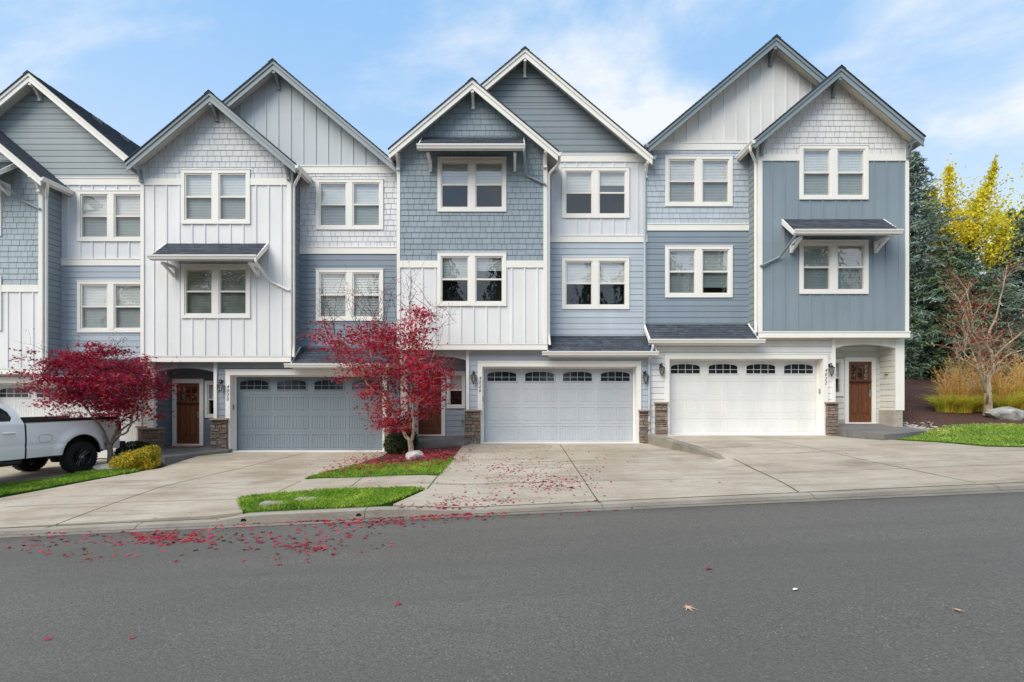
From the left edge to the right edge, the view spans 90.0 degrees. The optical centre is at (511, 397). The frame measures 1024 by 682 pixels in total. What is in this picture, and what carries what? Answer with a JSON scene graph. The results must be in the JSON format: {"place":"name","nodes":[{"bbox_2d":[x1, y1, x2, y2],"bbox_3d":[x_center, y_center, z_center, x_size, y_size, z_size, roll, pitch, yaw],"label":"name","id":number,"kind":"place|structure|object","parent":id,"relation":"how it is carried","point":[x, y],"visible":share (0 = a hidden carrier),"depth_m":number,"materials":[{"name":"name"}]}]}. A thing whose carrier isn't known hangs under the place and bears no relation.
{"place":"outdoors","nodes":[
{"label":"outdoors","id":0,"kind":"place"},
{"bbox_2d":[0,459,116,482],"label":"driveway","id":1,"kind":"structure","parent":0,"point":[49,469],"depth_m":14.27,"materials":[{"name":"concrete"}]},
{"bbox_2d":[0,403,125,472],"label":"pickup truck","id":2,"kind":"object","parent":1,"relation":"on","point":[72,445],"visible":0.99,"depth_m":13.70,"materials":[{"name":"white paint"}]},
{"bbox_2d":[0,467,141,497],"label":"grass","id":3,"kind":"structure","parent":0,"point":[7,489],"depth_m":12.62,"materials":[{"name":"green plant"}]},
{"bbox_2d":[0,452,385,527],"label":"driveway","id":4,"kind":"structure","parent":0,"point":[213,486],"depth_m":11.31,"materials":[{"name":"concrete"}]},
{"bbox_2d":[153,446,232,464],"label":"path","id":5,"kind":"structure","parent":0,"point":[172,455],"depth_m":15.75,"materials":[{"name":"grey concrete"}]},
{"bbox_2d":[167,445,204,447],"bbox_3d":[-10.725,1.601,16.850,0.950,0.027,0.460,0,0,0],"label":"doormat","id":6,"kind":"object","parent":5,"relation":"on","point":[186,446],"visible":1,"depth_m":16.73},
{"bbox_2d":[279,475,437,491],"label":"pavement","id":7,"kind":"structure","parent":0,"point":[374,482],"depth_m":11.17,"materials":[{"name":"concrete"}]},
{"bbox_2d":[402,436,469,450],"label":"path","id":8,"kind":"structure","parent":0,"point":[428,442],"depth_m":16.09,"materials":[{"name":"grey concrete"}]},
{"bbox_2d":[6,458,1007,537],"bbox_3d":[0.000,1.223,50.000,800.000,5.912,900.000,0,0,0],"label":"ground","id":9,"kind":"structure","parent":0,"point":[392,505],"depth_m":9.03,"materials":[{"name":"soil"}]},
{"bbox_2d":[0,70,147,457],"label":"townhouse","id":10,"kind":"structure","parent":9,"relation":"on","point":[69,227],"depth_m":16.89,"materials":[{"name":"paint"}]},
{"bbox_2d":[0,276,1,329],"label":"window","id":11,"kind":"structure","parent":10,"relation":"in","point":[0,276],"depth_m":16.21,"materials":[{"name":"white paint"}]},
{"bbox_2d":[0,185,1,235],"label":"window","id":12,"kind":"structure","parent":10,"relation":"in","point":[1,185],"depth_m":16.22,"materials":[{"name":"white paint"}]},
{"bbox_2d":[0,385,135,457],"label":"garage door","id":13,"kind":"structure","parent":10,"relation":"in","point":[16,400],"depth_m":16.83,"materials":[{"name":"paint"}]},
{"bbox_2d":[76,280,139,332],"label":"window","id":14,"kind":"structure","parent":10,"relation":"in","point":[103,306],"depth_m":17.01,"materials":[{"name":"grey glass"}]},
{"bbox_2d":[76,190,139,241],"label":"window","id":15,"kind":"structure","parent":10,"relation":"in","point":[102,215],"depth_m":17.01,"materials":[{"name":"white glass"}]},
{"bbox_2d":[126,461,161,474],"bbox_3d":[-10.995,1.948,14.776,1.751,0.198,4.200,0,0,-29],"label":"planting bed","id":16,"kind":"object","parent":9,"relation":"on","point":[160,465],"visible":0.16,"depth_m":13.81,"materials":[{"name":"brown soil"}]},
{"bbox_2d":[0,329,186,463],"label":"maple tree","id":17,"kind":"object","parent":16,"relation":"on","point":[94,382],"visible":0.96,"depth_m":14.34,"materials":[{"name":"red plant"}]},
{"bbox_2d":[93,464,116,469],"bbox_3d":[-11.314,1.980,14.173,0.637,0.301,0.417,0,0,0],"label":"boulder","id":18,"kind":"object","parent":16,"relation":"on","point":[101,466],"visible":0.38,"depth_m":14.09,"materials":[{"name":"grey stone"}]},
{"bbox_2d":[107,445,162,470],"bbox_3d":[-10.087,1.642,13.730,1.204,0.755,1.022,0,0,-30],"label":"yellow shrub","id":19,"kind":"object","parent":16,"relation":"on","point":[137,458],"visible":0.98,"depth_m":13.55,"materials":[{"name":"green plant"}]},
{"bbox_2d":[114,440,155,462],"bbox_3d":[-11.774,1.712,16.060,1.196,0.782,1.163,0,0,-37],"label":"boxwood shrub","id":20,"kind":"object","parent":16,"relation":"on","point":[134,446],"visible":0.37,"depth_m":15.80,"materials":[{"name":"green plant"}]},
{"bbox_2d":[124,58,401,451],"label":"townhouse","id":21,"kind":"structure","parent":9,"relation":"on","point":[267,186],"depth_m":16.48,"materials":[{"name":"paint"}]},
{"bbox_2d":[176,383,198,443],"bbox_3d":[-10.880,0.525,17.209,0.780,2.040,0.122,0,0,0],"label":"front door","id":22,"kind":"structure","parent":21,"relation":"in","point":[187,402],"depth_m":17.21,"materials":[{"name":"brown wood"}]},
{"bbox_2d":[205,381,213,417],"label":"window","id":23,"kind":"structure","parent":21,"relation":"in","point":[209,385],"depth_m":17.20,"materials":[{"name":"white paint"}]},
{"bbox_2d":[180,264,249,317],"bbox_3d":[-9.390,-3.381,16.521,2.210,1.712,0.657,0,0,0],"label":"window","id":24,"kind":"structure","parent":21,"relation":"in","point":[207,290],"depth_m":16.33,"materials":[{"name":"grey glass"}]},
{"bbox_2d":[180,169,250,223],"bbox_3d":[-9.390,-6.381,16.521,2.210,1.732,0.657,0,0,0],"label":"window","id":25,"kind":"structure","parent":21,"relation":"in","point":[208,196],"depth_m":16.31,"materials":[{"name":"white glass"}]},
{"bbox_2d":[237,377,381,449],"bbox_3d":[-6.623,0.500,16.842,4.906,2.460,0.076,0,0,0],"label":"garage door","id":26,"kind":"structure","parent":21,"relation":"in","point":[274,413],"depth_m":16.83,"materials":[{"name":"paint"}]},
{"bbox_2d":[315,268,383,320],"bbox_3d":[-5.360,-3.406,17.202,2.250,1.722,0.657,0,0,0],"label":"window","id":27,"kind":"structure","parent":21,"relation":"in","point":[332,277],"depth_m":17.00,"materials":[{"name":"grey glass"}]},
{"bbox_2d":[315,178,383,229],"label":"window","id":28,"kind":"structure","parent":21,"relation":"in","point":[341,203],"depth_m":17.01,"materials":[{"name":"white glass"}]},
{"bbox_2d":[233,450,383,451],"bbox_3d":[-6.600,1.784,16.630,5.200,0.122,0.460,0,0,0],"label":"apron","id":29,"kind":"object","parent":9,"relation":"on","point":[307,451],"visible":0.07,"depth_m":16.45,"materials":[{"name":"grey concrete"}]},
{"bbox_2d":[236,485,424,512],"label":"grass","id":30,"kind":"structure","parent":9,"relation":"on","point":[339,497],"depth_m":9.66,"materials":[{"name":"green plant"}]},
{"bbox_2d":[259,501,288,505],"bbox_3d":[-4.338,1.955,9.420,0.520,0.090,0.280,0,0,0],"label":"utility lid","id":31,"kind":"object","parent":30,"relation":"on","point":[264,503],"visible":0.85,"depth_m":9.29,"materials":[{"name":"concrete"}]},
{"bbox_2d":[294,497,315,500],"bbox_3d":[-3.871,1.926,9.619,0.400,0.090,0.280,0,0,0],"label":"utility lid","id":32,"kind":"object","parent":30,"relation":"on","point":[303,499],"visible":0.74,"depth_m":9.60,"materials":[{"name":"concrete"}]},
{"bbox_2d":[316,446,461,478],"bbox_3d":[-3.106,1.684,14.164,3.169,0.439,5.112,0,0,3],"label":"planting bed","id":33,"kind":"object","parent":9,"relation":"on","point":[452,448],"visible":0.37,"depth_m":14.77,"materials":[{"name":"red plant"}]},
{"bbox_2d":[305,456,453,478],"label":"grass","id":34,"kind":"structure","parent":33,"relation":"on","point":[423,469],"depth_m":12.29,"materials":[{"name":"green plant"}]},
{"bbox_2d":[296,259,473,451],"bbox_3d":[-3.722,-1.176,14.771,5.233,6.030,3.374,0,0,0],"label":"maple tree","id":35,"kind":"object","parent":33,"relation":"on","point":[397,423],"visible":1,"depth_m":14.54,"materials":[{"name":"red plant"}]},
{"bbox_2d":[306,444,476,474],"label":"fallen leaves","id":36,"kind":"object","parent":33,"relation":"on","point":[400,457],"visible":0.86,"depth_m":13.69,"materials":[{"name":"red plant"}]},
{"bbox_2d":[383,426,417,453],"bbox_3d":[-3.429,1.327,15.836,1.127,0.943,1.060,0,0,0],"label":"boxwood shrub","id":37,"kind":"object","parent":33,"relation":"on","point":[392,437],"visible":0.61,"depth_m":15.62,"materials":[{"name":"green plant"}]},
{"bbox_2d":[405,450,424,459],"bbox_3d":[-2.671,1.635,14.138,0.521,0.355,0.423,0,0,0],"label":"boulder","id":38,"kind":"object","parent":33,"relation":"on","point":[416,453],"visible":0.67,"depth_m":14.00,"materials":[{"name":"white stone"}]},
{"bbox_2d":[0,482,1023,537],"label":"kerb","id":39,"kind":"structure","parent":9,"relation":"on","point":[263,518],"depth_m":8.85,"materials":[{"name":"concrete"}]},
{"bbox_2d":[388,46,658,448],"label":"townhouse","id":40,"kind":"structure","parent":9,"relation":"on","point":[522,176],"depth_m":16.52,"materials":[{"name":"paint"}]},
{"bbox_2d":[418,376,440,433],"bbox_3d":[-2.760,0.210,17.209,0.780,2.040,0.122,0,0,0],"label":"front door","id":41,"kind":"structure","parent":40,"relation":"in","point":[427,426],"depth_m":17.21,"materials":[{"name":"brown wood"}]},
{"bbox_2d":[447,371,465,407],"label":"window","id":42,"kind":"structure","parent":40,"relation":"in","point":[456,397],"depth_m":17.22,"materials":[{"name":"white paint"}]},
{"bbox_2d":[437,252,506,305],"bbox_3d":[-1.270,-3.766,16.521,2.210,1.712,0.657,0,0,0],"label":"window","id":43,"kind":"structure","parent":40,"relation":"in","point":[463,278],"depth_m":16.33,"materials":[{"name":"grey glass"}]},
{"bbox_2d":[437,157,506,211],"bbox_3d":[-1.270,-6.766,16.521,2.210,1.732,0.657,0,0,0],"label":"window","id":44,"kind":"structure","parent":40,"relation":"in","point":[464,184],"depth_m":16.33,"materials":[{"name":"white glass"}]},
{"bbox_2d":[484,369,632,441],"bbox_3d":[1.527,0.225,16.842,4.966,2.460,0.076,0,0,0],"label":"garage door","id":45,"kind":"structure","parent":40,"relation":"in","point":[521,405],"depth_m":16.83,"materials":[{"name":"paint"}]},
{"bbox_2d":[561,257,629,308],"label":"window","id":46,"kind":"structure","parent":40,"relation":"in","point":[587,282],"depth_m":17.01,"materials":[{"name":"grey glass"}]},
{"bbox_2d":[561,167,629,217],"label":"window","id":47,"kind":"structure","parent":40,"relation":"in","point":[587,192],"depth_m":17.01,"materials":[{"name":"white glass"}]},
{"bbox_2d":[473,442,642,443],"bbox_3d":[1.475,1.509,16.630,5.450,0.122,0.460,0,0,0],"label":"apron","id":48,"kind":"object","parent":9,"relation":"on","point":[560,443],"visible":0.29,"depth_m":16.40,"materials":[{"name":"grey concrete"}]},
{"bbox_2d":[648,434,724,458],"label":"kerb wall","id":49,"kind":"structure","parent":9,"relation":"on","point":[664,442],"depth_m":14.71,"materials":[{"name":"grey concrete"}]},
{"bbox_2d":[668,434,826,435],"bbox_3d":[7.475,1.259,16.630,5.450,0.122,0.460,0,0,0],"label":"apron","id":50,"kind":"object","parent":9,"relation":"on","point":[745,435],"visible":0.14,"depth_m":16.40,"materials":[{"name":"grey concrete"}]},
{"bbox_2d":[644,34,925,435],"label":"townhouse","id":51,"kind":"structure","parent":9,"relation":"on","point":[778,237],"depth_m":16.52,"materials":[{"name":"paint"}]},
{"bbox_2d":[665,245,732,297],"bbox_3d":[6.170,-4.176,17.202,2.250,1.722,0.657,0,0,0],"label":"window","id":52,"kind":"structure","parent":51,"relation":"in","point":[691,271],"depth_m":17.01,"materials":[{"name":"grey glass"}]},
{"bbox_2d":[665,155,732,206],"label":"window","id":53,"kind":"structure","parent":51,"relation":"in","point":[690,180],"depth_m":17.01,"materials":[{"name":"white glass"}]},
{"bbox_2d":[670,361,815,433],"bbox_3d":[7.548,-0.025,16.842,4.956,2.460,0.076,0,0,0],"label":"garage door","id":54,"kind":"structure","parent":51,"relation":"in","point":[707,397],"depth_m":16.83,"materials":[{"name":"paint"}]},
{"bbox_2d":[799,240,868,293],"bbox_3d":[10.200,-4.151,16.521,2.210,1.712,0.657,0,0,0],"label":"window","id":55,"kind":"structure","parent":51,"relation":"in","point":[825,266],"depth_m":16.32,"materials":[{"name":"grey glass"}]},
{"bbox_2d":[799,144,868,199],"bbox_3d":[10.200,-7.151,16.521,2.210,1.732,0.657,0,0,0],"label":"window","id":56,"kind":"structure","parent":51,"relation":"in","point":[826,171],"depth_m":16.32,"materials":[{"name":"white glass"}]},
{"bbox_2d":[836,359,843,395],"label":"window","id":57,"kind":"structure","parent":51,"relation":"in","point":[839,362],"depth_m":17.20,"materials":[{"name":"white paint"}]},
{"bbox_2d":[849,362,871,421],"bbox_3d":[11.690,-0.200,17.209,0.780,2.040,0.122,0,0,0],"label":"front door","id":58,"kind":"structure","parent":51,"relation":"in","point":[860,381],"depth_m":17.21,"materials":[{"name":"brown wood"}]},
{"bbox_2d":[897,422,1023,446],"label":"grass","id":59,"kind":"structure","parent":9,"relation":"on","point":[997,435],"depth_m":14.71,"materials":[{"name":"green plant"}]},
{"bbox_2d":[903,369,1023,427],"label":"mulch bed","id":60,"kind":"object","parent":9,"relation":"on","point":[918,410],"visible":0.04,"depth_m":17.81,"materials":[{"name":"brown soil"}]},
{"bbox_2d":[903,422,949,432],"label":"pebbles","id":61,"kind":"object","parent":60,"relation":"on","point":[916,426],"visible":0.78,"depth_m":16.26,"materials":[{"name":"grey stone"}]},
{"bbox_2d":[915,366,985,412],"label":"ornamental grass","id":62,"kind":"object","parent":60,"relation":"on","point":[944,405],"depth_m":17.68,"materials":[{"name":"plant"}]},
{"bbox_2d":[924,353,982,396],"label":"ornamental grass","id":63,"kind":"object","parent":60,"relation":"on","point":[951,369],"depth_m":18.79,"materials":[{"name":"brown plant"}]},
{"bbox_2d":[926,365,994,412],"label":"ornamental grass","id":64,"kind":"object","parent":60,"relation":"on","point":[965,407],"depth_m":17.45,"materials":[{"name":"plant"}]},
{"bbox_2d":[902,149,1023,376],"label":"conifer tree","id":65,"kind":"object","parent":60,"relation":"on","point":[918,245],"visible":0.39,"depth_m":25.58,"materials":[{"name":"green plant"}]},
{"bbox_2d":[904,241,1023,379],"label":"conifer tree","id":66,"kind":"object","parent":60,"relation":"on","point":[961,271],"visible":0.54,"depth_m":24.28,"materials":[{"name":"green plant"}]},
{"bbox_2d":[909,153,1023,272],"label":"yellow tree","id":67,"kind":"object","parent":60,"relation":"on","point":[970,231],"visible":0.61,"depth_m":26.52,"materials":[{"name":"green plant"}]},
{"bbox_2d":[912,269,1023,379],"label":"conifer tree","id":68,"kind":"object","parent":60,"relation":"on","point":[996,275],"visible":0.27,"depth_m":23.91,"materials":[{"name":"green plant"}]},
{"bbox_2d":[919,245,1023,414],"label":"maple tree","id":69,"kind":"object","parent":60,"relation":"on","point":[985,381],"visible":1,"depth_m":17.08,"materials":[{"name":"brown plant"}]},
{"bbox_2d":[947,353,1003,390],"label":"ornamental grass","id":70,"kind":"object","parent":60,"relation":"on","point":[976,373],"depth_m":19.43,"materials":[{"name":"brown plant"}]},
{"bbox_2d":[952,373,1011,411],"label":"ornamental grass","id":71,"kind":"object","parent":60,"relation":"on","point":[978,408],"depth_m":17.60,"materials":[{"name":"brown plant"}]},
{"bbox_2d":[973,206,1023,358],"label":"conifer tree","id":72,"kind":"object","parent":60,"relation":"on","point":[1018,275],"visible":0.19,"depth_m":26.90,"materials":[{"name":"green plant"}]},
{"bbox_2d":[978,367,1023,408],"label":"ornamental grass","id":73,"kind":"object","parent":60,"relation":"on","point":[1006,401],"depth_m":17.53,"materials":[{"name":"brown plant"}]},
{"bbox_2d":[978,207,1023,276],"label":"conifer tree","id":74,"kind":"object","parent":60,"relation":"on","point":[1010,213],"visible":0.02,"depth_m":35.83,"materials":[{"name":"green plant"}]},
{"bbox_2d":[979,355,1023,399],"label":"ornamental grass","id":75,"kind":"object","parent":60,"relation":"on","point":[993,377],"depth_m":18.92,"materials":[{"name":"brown plant"}]},
{"bbox_2d":[984,406,1023,420],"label":"boulder","id":76,"kind":"object","parent":60,"relation":"on","point":[1006,413],"visible":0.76,"depth_m":16.43,"materials":[{"name":"grey stone"}]},
{"bbox_2d":[996,351,1023,392],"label":"ornamental grass","id":77,"kind":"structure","parent":60,"relation":"on","point":[1016,371],"depth_m":19.31,"materials":[{"name":"plant"}]},
{"bbox_2d":[0,492,1023,681],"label":"road","id":78,"kind":"structure","parent":0,"point":[885,586],"depth_m":4.86,"materials":[{"name":"grey asphalt"}]},
{"bbox_2d":[7,505,632,565],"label":"fallen leaves","id":79,"kind":"object","parent":78,"relation":"on","point":[141,537],"visible":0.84,"depth_m":8.01,"materials":[{"name":"red plant"}]},
{"bbox_2d":[0,0,1023,281],"label":"sky","id":80,"kind":"structure","parent":0,"point":[954,69],"materials":[{"name":"blue"}]},
{"bbox_2d":[393,443,795,506],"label":"driveway","id":81,"kind":"structure","parent":0,"point":[647,471],"depth_m":11.15,"materials":[{"name":"concrete"}]},
{"bbox_2d":[369,445,812,518],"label":"fallen leaves","id":82,"kind":"object","parent":81,"relation":"on","point":[444,504],"visible":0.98,"depth_m":10.47,"materials":[{"name":"red plant"}]},
{"bbox_2d":[666,436,1023,491],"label":"driveway","id":83,"kind":"structure","parent":0,"point":[797,464],"depth_m":11.66,"materials":[{"name":"concrete"}]},
{"bbox_2d":[835,423,925,439],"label":"path","id":84,"kind":"structure","parent":0,"point":[877,431],"depth_m":15.76,"materials":[{"name":"grey concrete"}]},
{"bbox_2d":[992,358,1023,409],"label":"ornamental grass","id":85,"kind":"object","parent":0,"point":[1016,392],"depth_m":17.79,"materials":[{"name":"yellow plant"}]}
]}

